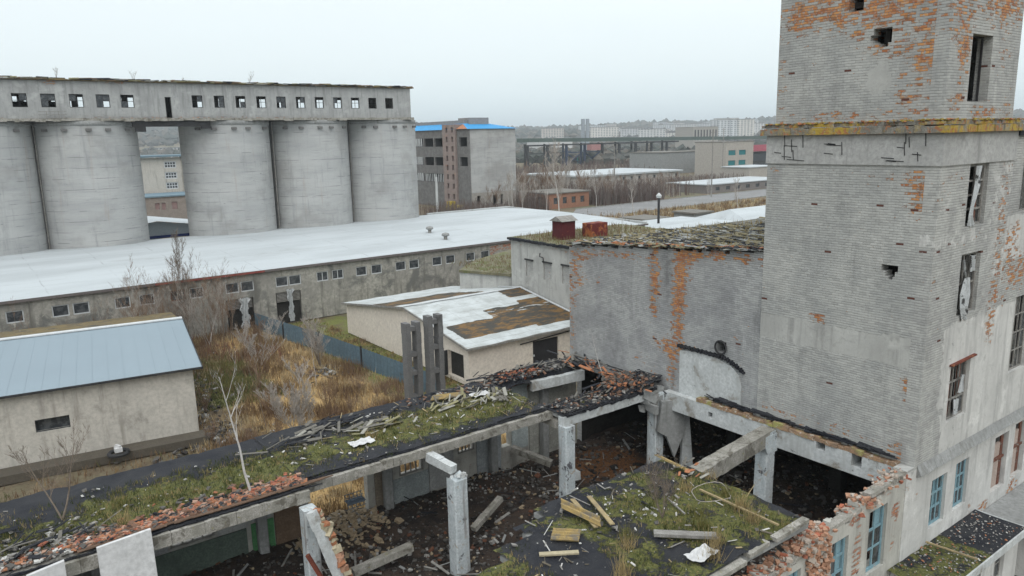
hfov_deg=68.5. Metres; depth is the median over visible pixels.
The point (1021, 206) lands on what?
window
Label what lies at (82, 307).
window
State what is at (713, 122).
apartment block
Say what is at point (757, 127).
apartment block
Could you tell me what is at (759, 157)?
dark works hall
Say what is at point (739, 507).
plank
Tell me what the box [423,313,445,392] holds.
concrete pillar
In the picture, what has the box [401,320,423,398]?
concrete pillar
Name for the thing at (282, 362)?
scrub bush
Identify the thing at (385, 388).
scrub bush
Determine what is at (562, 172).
bare birch
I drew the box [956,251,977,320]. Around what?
window
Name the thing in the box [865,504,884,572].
window
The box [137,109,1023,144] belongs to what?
forest
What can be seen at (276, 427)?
scrub bush
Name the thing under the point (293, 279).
window
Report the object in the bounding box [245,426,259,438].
scrub bush
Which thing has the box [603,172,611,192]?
bare birch
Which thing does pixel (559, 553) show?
plank
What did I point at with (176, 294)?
window
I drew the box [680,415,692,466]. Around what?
leaning slab
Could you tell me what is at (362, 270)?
window
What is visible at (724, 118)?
apartment block
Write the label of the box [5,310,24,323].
window
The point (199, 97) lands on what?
window
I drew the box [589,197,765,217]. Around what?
verge grass
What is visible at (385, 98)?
window
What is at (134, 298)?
bare sapling
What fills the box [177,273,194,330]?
bare sapling
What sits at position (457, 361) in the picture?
doorway
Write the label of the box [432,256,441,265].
window
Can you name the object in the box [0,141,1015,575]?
ground
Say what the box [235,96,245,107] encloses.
window
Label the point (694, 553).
plastic scrap
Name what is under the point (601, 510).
plank
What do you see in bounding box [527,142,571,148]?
white hall
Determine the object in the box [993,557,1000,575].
window
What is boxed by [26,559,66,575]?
white board
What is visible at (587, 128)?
chimney
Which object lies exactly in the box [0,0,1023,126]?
sky
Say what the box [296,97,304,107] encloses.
window
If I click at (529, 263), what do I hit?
bricked window
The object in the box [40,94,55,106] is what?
window
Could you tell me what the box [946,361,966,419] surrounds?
window
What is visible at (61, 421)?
window
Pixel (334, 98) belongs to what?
window
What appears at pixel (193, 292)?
window
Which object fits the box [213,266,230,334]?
bare sapling
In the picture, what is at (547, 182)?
bare birch
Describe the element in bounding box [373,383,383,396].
scrub bush
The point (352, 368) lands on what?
dry grass
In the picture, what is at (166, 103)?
silo gallery
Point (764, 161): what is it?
window
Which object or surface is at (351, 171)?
downpipe
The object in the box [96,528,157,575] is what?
white board
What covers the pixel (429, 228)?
roof vent
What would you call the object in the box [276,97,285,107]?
window
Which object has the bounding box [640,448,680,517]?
bare bush
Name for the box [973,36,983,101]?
window
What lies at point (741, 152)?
window
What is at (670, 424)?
hanging slab
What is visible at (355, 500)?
metal grille
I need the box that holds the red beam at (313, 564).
[305,553,322,575]
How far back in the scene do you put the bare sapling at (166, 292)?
64.33 m
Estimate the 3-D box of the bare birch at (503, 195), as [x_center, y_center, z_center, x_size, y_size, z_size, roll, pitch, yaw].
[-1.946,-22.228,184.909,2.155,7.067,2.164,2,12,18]
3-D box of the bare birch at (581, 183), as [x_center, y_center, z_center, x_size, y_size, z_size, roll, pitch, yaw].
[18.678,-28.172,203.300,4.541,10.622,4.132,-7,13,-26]
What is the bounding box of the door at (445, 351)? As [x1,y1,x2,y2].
[444,350,447,374]
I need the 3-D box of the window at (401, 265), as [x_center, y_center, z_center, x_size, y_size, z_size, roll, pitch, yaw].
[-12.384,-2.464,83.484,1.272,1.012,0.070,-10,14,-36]
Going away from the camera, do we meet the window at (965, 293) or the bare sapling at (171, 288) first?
the window at (965, 293)
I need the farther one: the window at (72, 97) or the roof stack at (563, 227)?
the window at (72, 97)
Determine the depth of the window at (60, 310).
64.34 m
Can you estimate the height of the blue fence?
1.800 m
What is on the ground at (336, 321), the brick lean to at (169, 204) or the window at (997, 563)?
the brick lean to at (169, 204)
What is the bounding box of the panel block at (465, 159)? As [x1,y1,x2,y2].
[415,118,516,208]
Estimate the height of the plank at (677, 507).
0.060 m
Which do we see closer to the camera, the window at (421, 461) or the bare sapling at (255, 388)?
the window at (421, 461)
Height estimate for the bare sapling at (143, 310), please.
7.417 m
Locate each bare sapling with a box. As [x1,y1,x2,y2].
[7,415,88,519]
[9,297,26,329]
[98,296,139,319]
[103,289,164,317]
[107,280,154,316]
[118,288,134,314]
[120,283,200,328]
[123,252,150,314]
[123,265,149,315]
[128,277,210,336]
[129,271,160,315]
[139,268,159,311]
[151,279,181,315]
[156,261,180,316]
[157,268,175,312]
[165,267,182,315]
[166,274,228,342]
[175,265,198,339]
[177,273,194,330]
[179,287,189,322]
[182,308,210,339]
[184,282,229,343]
[185,258,214,346]
[192,279,209,346]
[198,299,227,337]
[200,263,216,336]
[201,266,245,340]
[209,271,222,334]
[209,280,223,338]
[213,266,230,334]
[214,259,238,345]
[214,285,227,327]
[219,268,237,343]
[240,345,266,431]
[296,311,317,383]
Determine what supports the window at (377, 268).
in the long shed at (392, 257)
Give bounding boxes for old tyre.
[107,447,129,457]
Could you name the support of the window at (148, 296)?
in the long shed at (392, 257)
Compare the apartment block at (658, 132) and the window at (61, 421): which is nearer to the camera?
the window at (61, 421)
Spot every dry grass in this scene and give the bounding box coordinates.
[0,451,180,502]
[188,325,505,516]
[193,352,286,411]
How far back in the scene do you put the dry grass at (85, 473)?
42.07 m
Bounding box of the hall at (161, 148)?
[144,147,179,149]
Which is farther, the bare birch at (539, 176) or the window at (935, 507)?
the bare birch at (539, 176)
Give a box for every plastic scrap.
[348,436,375,446]
[469,390,488,396]
[683,543,718,561]
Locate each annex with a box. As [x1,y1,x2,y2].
[449,250,511,288]
[887,509,1023,575]
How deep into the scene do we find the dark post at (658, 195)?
116.49 m
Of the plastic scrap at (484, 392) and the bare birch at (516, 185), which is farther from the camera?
the bare birch at (516, 185)
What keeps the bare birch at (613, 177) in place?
on the ground at (336, 321)
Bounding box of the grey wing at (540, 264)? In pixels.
[507,222,663,309]
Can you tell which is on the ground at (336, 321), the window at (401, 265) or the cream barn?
the cream barn
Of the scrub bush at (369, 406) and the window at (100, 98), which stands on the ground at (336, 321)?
the scrub bush at (369, 406)
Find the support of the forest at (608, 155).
on the ground at (336, 321)
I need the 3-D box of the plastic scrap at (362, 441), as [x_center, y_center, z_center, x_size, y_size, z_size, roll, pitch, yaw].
[-6.026,6.162,30.159,1.002,0.097,0.575,-10,14,-36]
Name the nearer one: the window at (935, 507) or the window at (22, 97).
the window at (935, 507)
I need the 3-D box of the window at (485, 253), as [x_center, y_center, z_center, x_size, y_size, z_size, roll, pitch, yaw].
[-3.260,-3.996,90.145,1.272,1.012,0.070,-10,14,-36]
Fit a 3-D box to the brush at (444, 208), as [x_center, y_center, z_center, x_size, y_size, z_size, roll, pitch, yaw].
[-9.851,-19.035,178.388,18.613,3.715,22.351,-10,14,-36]
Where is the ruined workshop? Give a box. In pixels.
[0,350,911,575]
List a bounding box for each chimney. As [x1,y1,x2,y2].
[581,119,584,151]
[586,119,588,149]
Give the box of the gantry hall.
[517,136,766,166]
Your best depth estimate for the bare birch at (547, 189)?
171.28 m
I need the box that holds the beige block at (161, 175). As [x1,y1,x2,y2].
[140,154,184,193]
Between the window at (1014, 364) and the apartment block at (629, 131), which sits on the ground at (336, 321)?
the apartment block at (629, 131)
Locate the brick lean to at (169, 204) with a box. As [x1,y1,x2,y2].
[145,191,187,223]
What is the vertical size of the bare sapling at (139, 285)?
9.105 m
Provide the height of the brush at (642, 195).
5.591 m
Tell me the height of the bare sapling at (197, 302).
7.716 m
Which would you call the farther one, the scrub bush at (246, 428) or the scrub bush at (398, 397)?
the scrub bush at (398, 397)
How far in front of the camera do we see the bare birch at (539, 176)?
208.17 m
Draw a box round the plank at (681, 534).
[654,529,716,539]
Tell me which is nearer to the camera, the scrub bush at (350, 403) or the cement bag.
the cement bag
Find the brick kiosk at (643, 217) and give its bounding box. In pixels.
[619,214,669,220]
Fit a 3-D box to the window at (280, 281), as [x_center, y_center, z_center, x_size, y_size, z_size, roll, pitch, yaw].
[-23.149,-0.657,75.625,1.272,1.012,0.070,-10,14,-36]
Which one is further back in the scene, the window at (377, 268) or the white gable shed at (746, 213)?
the white gable shed at (746, 213)
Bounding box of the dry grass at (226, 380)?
[193,352,286,411]
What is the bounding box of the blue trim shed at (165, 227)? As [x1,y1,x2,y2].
[147,216,188,239]
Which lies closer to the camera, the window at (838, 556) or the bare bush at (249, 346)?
the window at (838, 556)
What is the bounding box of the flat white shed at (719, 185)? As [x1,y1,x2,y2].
[666,176,766,193]
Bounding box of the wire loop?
[691,481,730,501]
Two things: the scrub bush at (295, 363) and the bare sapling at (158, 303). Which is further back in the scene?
the bare sapling at (158, 303)
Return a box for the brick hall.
[566,217,996,491]
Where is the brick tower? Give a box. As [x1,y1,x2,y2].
[664,0,1023,561]
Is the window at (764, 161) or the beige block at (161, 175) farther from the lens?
the window at (764, 161)
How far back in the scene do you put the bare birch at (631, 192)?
166.67 m
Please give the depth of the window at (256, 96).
99.39 m
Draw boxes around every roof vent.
[426,226,432,232]
[441,232,448,239]
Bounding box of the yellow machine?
[446,201,462,208]
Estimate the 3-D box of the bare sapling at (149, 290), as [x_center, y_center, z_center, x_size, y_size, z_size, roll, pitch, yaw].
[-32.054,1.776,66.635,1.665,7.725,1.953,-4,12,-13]
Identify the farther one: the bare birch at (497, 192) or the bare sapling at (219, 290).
the bare birch at (497, 192)
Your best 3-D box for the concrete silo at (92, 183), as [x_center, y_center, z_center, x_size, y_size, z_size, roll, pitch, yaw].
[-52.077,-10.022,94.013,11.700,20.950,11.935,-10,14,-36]
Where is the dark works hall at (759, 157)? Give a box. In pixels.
[753,151,767,164]
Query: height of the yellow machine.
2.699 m
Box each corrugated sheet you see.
[430,392,460,400]
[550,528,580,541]
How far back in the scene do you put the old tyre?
43.23 m
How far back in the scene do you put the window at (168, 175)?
185.19 m
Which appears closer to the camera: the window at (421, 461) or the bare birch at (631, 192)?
the window at (421, 461)
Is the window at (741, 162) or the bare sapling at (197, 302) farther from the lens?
the window at (741, 162)
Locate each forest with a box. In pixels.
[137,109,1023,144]
[138,123,1009,164]
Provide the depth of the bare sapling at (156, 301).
62.64 m
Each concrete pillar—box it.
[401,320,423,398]
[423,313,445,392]
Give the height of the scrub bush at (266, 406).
2.512 m
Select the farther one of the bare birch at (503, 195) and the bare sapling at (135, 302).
the bare birch at (503, 195)
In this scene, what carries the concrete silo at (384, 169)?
on the ground at (336, 321)
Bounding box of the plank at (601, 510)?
[587,495,614,524]
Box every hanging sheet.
[238,297,250,328]
[286,289,294,320]
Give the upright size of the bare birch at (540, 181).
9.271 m
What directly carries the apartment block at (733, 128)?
on the ground at (336, 321)
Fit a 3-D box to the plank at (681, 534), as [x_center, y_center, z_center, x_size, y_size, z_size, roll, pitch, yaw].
[5.187,7.393,22.577,1.840,0.120,0.270,0,11,8]
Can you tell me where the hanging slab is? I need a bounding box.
[655,399,683,456]
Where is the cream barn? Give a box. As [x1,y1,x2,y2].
[341,286,569,383]
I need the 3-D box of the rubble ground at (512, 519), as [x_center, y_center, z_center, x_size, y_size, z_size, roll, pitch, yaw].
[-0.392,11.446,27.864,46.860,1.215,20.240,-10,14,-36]
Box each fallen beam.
[351,541,413,575]
[470,495,502,531]
[510,445,552,466]
[575,469,580,480]
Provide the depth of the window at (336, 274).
79.13 m
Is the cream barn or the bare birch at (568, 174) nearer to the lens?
the cream barn
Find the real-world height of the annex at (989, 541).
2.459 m
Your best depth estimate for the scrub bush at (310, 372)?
57.82 m
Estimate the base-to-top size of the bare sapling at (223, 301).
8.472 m
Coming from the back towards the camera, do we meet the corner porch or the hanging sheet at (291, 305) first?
the hanging sheet at (291, 305)
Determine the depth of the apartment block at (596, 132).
1420.61 m
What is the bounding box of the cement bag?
[114,444,122,452]
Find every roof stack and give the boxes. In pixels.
[549,215,576,239]
[582,221,607,236]
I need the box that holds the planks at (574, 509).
[561,498,600,526]
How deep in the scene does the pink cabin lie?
470.74 m
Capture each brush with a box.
[189,321,296,373]
[419,198,526,214]
[513,181,664,209]
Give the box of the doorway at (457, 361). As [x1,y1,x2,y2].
[451,351,463,377]
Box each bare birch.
[210,347,250,490]
[485,186,491,207]
[492,185,501,203]
[499,184,507,201]
[503,171,514,204]
[504,174,513,202]
[511,173,522,199]
[517,180,528,207]
[519,166,529,187]
[535,166,543,188]
[536,169,543,189]
[541,167,552,188]
[543,172,551,209]
[544,137,575,210]
[556,164,564,185]
[564,161,571,187]
[572,165,587,188]
[573,166,582,184]
[587,163,601,205]
[587,172,595,189]
[590,335,603,381]
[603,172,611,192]
[609,168,616,186]
[627,179,636,214]
[732,174,741,207]
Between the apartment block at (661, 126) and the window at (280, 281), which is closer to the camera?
the window at (280, 281)
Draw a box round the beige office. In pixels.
[694,141,753,176]
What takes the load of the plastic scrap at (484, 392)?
on the ruined workshop
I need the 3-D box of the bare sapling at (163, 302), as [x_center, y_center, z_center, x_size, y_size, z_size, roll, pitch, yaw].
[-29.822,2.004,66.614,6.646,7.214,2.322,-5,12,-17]
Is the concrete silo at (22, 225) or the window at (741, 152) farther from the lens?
the window at (741, 152)
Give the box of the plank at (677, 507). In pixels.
[667,498,684,513]
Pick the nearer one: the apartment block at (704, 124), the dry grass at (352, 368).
the dry grass at (352, 368)
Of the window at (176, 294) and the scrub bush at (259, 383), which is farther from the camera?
the window at (176, 294)
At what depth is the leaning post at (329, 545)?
25.89 m
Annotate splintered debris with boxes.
[232,431,832,575]
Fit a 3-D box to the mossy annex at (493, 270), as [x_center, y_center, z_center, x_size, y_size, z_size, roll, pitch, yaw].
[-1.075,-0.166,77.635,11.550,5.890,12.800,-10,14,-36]
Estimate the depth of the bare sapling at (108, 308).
64.02 m
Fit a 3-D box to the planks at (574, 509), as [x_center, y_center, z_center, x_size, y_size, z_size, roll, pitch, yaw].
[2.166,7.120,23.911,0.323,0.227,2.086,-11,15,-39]
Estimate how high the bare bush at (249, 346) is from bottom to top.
5.273 m
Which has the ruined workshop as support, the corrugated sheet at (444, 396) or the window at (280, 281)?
the corrugated sheet at (444, 396)
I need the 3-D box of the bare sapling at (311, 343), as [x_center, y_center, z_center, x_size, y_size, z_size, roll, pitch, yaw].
[-15.069,4.385,55.581,1.435,6.225,1.128,5,13,29]
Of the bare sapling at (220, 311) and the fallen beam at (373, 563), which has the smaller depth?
the fallen beam at (373, 563)
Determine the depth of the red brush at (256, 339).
66.04 m
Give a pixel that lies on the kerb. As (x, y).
(678, 198)
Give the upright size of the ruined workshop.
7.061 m
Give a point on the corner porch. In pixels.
(1009, 506)
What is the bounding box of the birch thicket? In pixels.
[516,171,743,203]
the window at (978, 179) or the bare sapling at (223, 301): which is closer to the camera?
the window at (978, 179)
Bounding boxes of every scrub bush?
[195,386,210,410]
[201,413,225,440]
[226,431,246,444]
[234,421,255,435]
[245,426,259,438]
[247,314,266,337]
[251,381,278,414]
[252,371,265,387]
[268,417,285,431]
[272,353,293,368]
[289,355,311,377]
[306,365,315,379]
[317,381,337,407]
[345,395,358,412]
[348,374,369,391]
[358,400,386,408]
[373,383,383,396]
[378,376,393,395]
[389,379,404,400]
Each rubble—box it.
[114,341,348,463]
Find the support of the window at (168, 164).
in the beige block at (161, 175)
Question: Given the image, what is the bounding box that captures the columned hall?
[675,126,718,147]
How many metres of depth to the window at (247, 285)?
73.61 m
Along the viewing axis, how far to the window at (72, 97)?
86.65 m
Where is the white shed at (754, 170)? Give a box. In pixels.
[721,165,766,177]
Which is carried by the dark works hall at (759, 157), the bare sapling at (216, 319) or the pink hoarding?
the pink hoarding
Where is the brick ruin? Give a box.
[519,188,590,209]
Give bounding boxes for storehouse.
[0,312,207,485]
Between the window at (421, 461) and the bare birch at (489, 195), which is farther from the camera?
the bare birch at (489, 195)
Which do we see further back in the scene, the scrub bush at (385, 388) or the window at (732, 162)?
the window at (732, 162)
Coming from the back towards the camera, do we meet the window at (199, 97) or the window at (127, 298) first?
the window at (199, 97)
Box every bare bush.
[232,312,284,376]
[253,355,316,427]
[300,314,329,365]
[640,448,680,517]
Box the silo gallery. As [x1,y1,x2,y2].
[0,75,413,131]
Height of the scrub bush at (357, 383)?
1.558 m
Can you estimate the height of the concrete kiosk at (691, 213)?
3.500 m
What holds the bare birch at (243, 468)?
on the ruined workshop
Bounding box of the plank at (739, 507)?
[699,489,778,525]
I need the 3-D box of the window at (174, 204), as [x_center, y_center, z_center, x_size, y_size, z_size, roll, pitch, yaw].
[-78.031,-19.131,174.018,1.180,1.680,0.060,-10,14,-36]
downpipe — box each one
[32,123,50,248]
[271,122,279,228]
[348,121,354,221]
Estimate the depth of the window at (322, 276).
78.13 m
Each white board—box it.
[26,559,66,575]
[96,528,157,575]
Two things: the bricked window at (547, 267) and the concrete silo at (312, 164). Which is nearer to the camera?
the bricked window at (547, 267)
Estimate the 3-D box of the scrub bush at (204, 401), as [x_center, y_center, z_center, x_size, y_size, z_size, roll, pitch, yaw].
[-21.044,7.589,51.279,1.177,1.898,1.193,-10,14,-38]
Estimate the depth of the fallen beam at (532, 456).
38.74 m
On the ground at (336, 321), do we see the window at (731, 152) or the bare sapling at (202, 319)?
the bare sapling at (202, 319)
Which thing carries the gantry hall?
on the ground at (336, 321)
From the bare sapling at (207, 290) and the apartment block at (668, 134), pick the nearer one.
the bare sapling at (207, 290)
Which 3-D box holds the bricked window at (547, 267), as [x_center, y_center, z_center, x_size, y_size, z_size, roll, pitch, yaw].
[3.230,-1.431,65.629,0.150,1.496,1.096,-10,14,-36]
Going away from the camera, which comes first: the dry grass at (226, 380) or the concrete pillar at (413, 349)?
the concrete pillar at (413, 349)
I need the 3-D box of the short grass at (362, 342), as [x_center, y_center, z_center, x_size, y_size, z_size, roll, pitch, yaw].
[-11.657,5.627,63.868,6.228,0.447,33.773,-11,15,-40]
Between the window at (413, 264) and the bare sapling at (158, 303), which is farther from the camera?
the window at (413, 264)
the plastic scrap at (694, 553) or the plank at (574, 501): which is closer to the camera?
the plastic scrap at (694, 553)
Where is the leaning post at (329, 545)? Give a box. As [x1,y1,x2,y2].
[306,508,352,575]
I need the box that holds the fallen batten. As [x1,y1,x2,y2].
[926,541,977,559]
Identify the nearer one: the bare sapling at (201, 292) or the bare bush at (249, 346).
the bare bush at (249, 346)
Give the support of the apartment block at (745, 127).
on the ground at (336, 321)
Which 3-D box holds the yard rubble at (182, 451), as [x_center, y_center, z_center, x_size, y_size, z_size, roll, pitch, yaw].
[-18.456,7.995,53.506,36.206,0.389,22.682,4,12,24]
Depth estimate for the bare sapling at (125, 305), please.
62.48 m
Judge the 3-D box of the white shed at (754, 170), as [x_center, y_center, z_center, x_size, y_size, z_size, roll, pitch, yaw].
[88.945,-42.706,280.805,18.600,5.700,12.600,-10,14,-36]
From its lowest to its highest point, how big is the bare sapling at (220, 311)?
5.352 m
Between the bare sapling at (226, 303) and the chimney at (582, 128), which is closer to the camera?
the bare sapling at (226, 303)
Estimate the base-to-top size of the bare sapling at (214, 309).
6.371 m
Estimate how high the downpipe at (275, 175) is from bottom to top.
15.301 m
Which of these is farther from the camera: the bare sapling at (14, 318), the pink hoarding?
the pink hoarding
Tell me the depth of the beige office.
311.26 m
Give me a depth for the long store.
286.44 m
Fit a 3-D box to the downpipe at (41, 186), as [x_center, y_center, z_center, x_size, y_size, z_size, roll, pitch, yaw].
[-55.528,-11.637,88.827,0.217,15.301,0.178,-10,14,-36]
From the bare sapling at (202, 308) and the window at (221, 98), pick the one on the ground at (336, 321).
the bare sapling at (202, 308)
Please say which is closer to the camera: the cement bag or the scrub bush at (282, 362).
the cement bag
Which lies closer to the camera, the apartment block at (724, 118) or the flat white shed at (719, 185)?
the flat white shed at (719, 185)
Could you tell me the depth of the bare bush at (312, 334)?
60.20 m
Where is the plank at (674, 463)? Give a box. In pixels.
[654,454,687,469]
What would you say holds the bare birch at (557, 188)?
on the ground at (336, 321)
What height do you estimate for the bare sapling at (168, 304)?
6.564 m
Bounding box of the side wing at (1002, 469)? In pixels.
[976,130,1023,510]
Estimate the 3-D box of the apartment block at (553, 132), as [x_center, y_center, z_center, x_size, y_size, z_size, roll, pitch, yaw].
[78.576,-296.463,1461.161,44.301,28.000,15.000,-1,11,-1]
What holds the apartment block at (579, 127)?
on the ground at (336, 321)
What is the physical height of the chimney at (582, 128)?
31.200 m
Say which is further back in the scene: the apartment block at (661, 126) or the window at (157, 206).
the apartment block at (661, 126)
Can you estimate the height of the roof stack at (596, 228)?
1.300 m
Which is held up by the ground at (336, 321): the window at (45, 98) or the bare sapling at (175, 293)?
the bare sapling at (175, 293)
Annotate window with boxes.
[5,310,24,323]
[11,93,27,106]
[35,415,70,432]
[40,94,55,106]
[51,304,69,317]
[68,94,83,106]
[72,301,89,314]
[95,94,109,107]
[114,296,130,308]
[120,95,134,107]
[139,293,154,305]
[155,203,159,209]
[164,161,175,167]
[165,172,176,178]
[166,182,178,188]
[170,289,185,300]
[170,532,214,548]
[172,202,177,208]
[189,287,202,298]
[191,95,202,107]
[214,96,224,107]
[225,282,238,293]
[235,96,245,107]
[240,280,253,291]
[256,96,265,107]
[275,276,287,286]
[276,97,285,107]
[289,274,300,284]
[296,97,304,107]
[316,271,327,281]
[332,269,343,278]
[333,97,341,107]
[356,266,366,275]
[371,264,381,273]
[385,98,392,108]
[396,261,405,270]
[399,459,422,476]
[409,259,418,268]
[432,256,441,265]
[446,254,454,263]
[458,443,473,453]
[466,252,474,260]
[481,250,488,257]
[527,260,532,276]
[544,263,551,280]
[563,266,569,284]
[728,150,734,154]
[728,160,734,165]
[739,150,744,154]
[739,160,744,164]
[753,160,767,163]
[830,537,844,575]
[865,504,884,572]
[928,474,943,525]
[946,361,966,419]
[952,459,965,506]
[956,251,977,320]
[965,163,985,225]
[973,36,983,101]
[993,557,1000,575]
[1008,295,1023,370]
[1019,168,1023,210]
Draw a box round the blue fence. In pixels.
[253,311,435,391]
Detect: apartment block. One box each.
[541,128,563,137]
[578,125,606,130]
[590,126,618,137]
[620,127,649,136]
[638,128,665,136]
[653,122,667,124]
[653,124,669,128]
[665,132,674,136]
[670,124,698,130]
[685,123,709,125]
[710,120,717,125]
[713,118,738,119]
[718,119,730,135]
[730,119,737,135]
[737,119,753,135]
[754,123,765,134]
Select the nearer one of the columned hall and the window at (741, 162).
the window at (741, 162)
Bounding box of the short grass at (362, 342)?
[289,318,459,391]
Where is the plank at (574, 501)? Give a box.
[570,498,597,527]
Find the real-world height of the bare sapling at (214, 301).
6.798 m
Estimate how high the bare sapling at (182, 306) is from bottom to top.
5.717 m
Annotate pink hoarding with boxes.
[753,144,766,150]
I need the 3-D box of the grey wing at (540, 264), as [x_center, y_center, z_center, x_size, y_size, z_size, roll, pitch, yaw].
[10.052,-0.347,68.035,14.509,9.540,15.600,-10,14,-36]
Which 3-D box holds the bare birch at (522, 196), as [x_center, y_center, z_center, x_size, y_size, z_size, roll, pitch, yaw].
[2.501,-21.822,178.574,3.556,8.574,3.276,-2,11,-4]
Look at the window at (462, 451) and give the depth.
37.93 m
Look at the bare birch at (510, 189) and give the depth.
191.90 m
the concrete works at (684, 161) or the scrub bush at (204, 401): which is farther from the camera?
the concrete works at (684, 161)
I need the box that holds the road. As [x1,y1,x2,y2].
[573,189,765,217]
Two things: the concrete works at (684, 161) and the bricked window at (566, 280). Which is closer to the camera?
the bricked window at (566, 280)
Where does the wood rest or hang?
on the ground at (336, 321)
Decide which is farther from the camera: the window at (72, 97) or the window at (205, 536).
the window at (72, 97)
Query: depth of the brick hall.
36.20 m
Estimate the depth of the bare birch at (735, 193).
166.31 m
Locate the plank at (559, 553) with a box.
[539,550,578,556]
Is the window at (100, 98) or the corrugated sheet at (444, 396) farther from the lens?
the window at (100, 98)
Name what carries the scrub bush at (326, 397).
on the ground at (336, 321)
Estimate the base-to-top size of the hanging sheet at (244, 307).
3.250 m
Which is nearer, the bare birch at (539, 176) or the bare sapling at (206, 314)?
the bare sapling at (206, 314)
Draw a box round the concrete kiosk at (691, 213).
[672,209,713,216]
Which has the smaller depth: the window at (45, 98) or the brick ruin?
the window at (45, 98)
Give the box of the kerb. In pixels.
[577,189,762,212]
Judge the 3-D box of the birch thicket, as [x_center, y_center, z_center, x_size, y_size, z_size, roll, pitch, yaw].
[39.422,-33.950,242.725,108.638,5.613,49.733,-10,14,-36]
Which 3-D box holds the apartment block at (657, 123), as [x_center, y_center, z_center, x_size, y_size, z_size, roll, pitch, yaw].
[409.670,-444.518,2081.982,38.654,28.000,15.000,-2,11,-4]
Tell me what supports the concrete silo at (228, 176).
on the ground at (336, 321)
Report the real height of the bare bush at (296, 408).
5.924 m
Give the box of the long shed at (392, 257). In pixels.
[0,206,647,338]
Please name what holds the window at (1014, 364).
in the side wing at (1002, 469)
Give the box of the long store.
[524,168,682,185]
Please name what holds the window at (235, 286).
in the long shed at (392, 257)
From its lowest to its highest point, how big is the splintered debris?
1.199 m
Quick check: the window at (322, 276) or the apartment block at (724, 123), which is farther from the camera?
the apartment block at (724, 123)
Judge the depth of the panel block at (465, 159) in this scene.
196.18 m
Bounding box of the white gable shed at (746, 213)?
[696,205,765,220]
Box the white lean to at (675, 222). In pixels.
[639,216,734,228]
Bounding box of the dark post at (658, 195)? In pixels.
[656,193,661,222]
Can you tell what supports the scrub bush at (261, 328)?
on the ground at (336, 321)
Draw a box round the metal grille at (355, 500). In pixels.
[344,490,365,509]
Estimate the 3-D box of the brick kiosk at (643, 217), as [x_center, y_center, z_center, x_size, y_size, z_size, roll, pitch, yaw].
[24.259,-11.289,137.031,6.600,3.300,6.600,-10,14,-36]
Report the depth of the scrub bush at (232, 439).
42.55 m
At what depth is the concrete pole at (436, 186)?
181.79 m
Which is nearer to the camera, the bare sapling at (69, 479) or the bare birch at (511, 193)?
the bare sapling at (69, 479)
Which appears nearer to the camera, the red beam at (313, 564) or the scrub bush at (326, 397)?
the red beam at (313, 564)
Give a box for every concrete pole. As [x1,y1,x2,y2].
[435,177,438,210]
[614,146,614,179]
[711,129,713,196]
[722,128,725,165]
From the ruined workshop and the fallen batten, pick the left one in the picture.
the ruined workshop
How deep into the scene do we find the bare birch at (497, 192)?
185.32 m
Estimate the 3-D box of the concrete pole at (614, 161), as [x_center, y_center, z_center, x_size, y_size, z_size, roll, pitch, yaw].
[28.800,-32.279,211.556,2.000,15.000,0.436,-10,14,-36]
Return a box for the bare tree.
[161,227,194,321]
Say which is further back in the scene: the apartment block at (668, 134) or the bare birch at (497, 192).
the apartment block at (668, 134)
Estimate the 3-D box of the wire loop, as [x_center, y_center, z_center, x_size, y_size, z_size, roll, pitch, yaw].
[6.689,6.879,25.278,1.405,0.123,1.276,-4,12,-13]
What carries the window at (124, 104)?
in the silo gallery
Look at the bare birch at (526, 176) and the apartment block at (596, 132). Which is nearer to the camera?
the bare birch at (526, 176)
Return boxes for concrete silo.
[0,121,48,255]
[32,121,149,248]
[178,120,276,235]
[269,120,352,227]
[347,119,418,221]
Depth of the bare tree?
66.42 m
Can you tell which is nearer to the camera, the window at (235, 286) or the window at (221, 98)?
the window at (235, 286)
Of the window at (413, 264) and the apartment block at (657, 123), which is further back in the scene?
the apartment block at (657, 123)
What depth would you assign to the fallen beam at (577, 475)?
36.34 m
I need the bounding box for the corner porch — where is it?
[983,482,1023,575]
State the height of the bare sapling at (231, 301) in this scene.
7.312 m
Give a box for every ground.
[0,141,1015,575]
[187,416,872,575]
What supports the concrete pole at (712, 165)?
on the road
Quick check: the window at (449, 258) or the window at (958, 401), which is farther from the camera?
the window at (449, 258)
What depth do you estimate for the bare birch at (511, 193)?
158.29 m
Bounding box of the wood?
[516,159,656,181]
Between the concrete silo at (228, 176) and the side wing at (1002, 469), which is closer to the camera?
the side wing at (1002, 469)
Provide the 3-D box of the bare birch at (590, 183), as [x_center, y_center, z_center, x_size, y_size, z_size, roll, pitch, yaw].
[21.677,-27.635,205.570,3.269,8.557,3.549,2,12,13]
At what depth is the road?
197.64 m
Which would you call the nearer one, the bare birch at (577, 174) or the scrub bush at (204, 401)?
the scrub bush at (204, 401)
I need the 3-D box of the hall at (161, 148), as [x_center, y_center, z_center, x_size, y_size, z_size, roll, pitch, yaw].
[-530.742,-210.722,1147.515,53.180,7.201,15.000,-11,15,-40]
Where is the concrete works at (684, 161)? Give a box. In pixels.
[629,151,694,172]
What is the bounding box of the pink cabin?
[587,144,600,149]
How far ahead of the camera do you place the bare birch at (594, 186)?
192.90 m

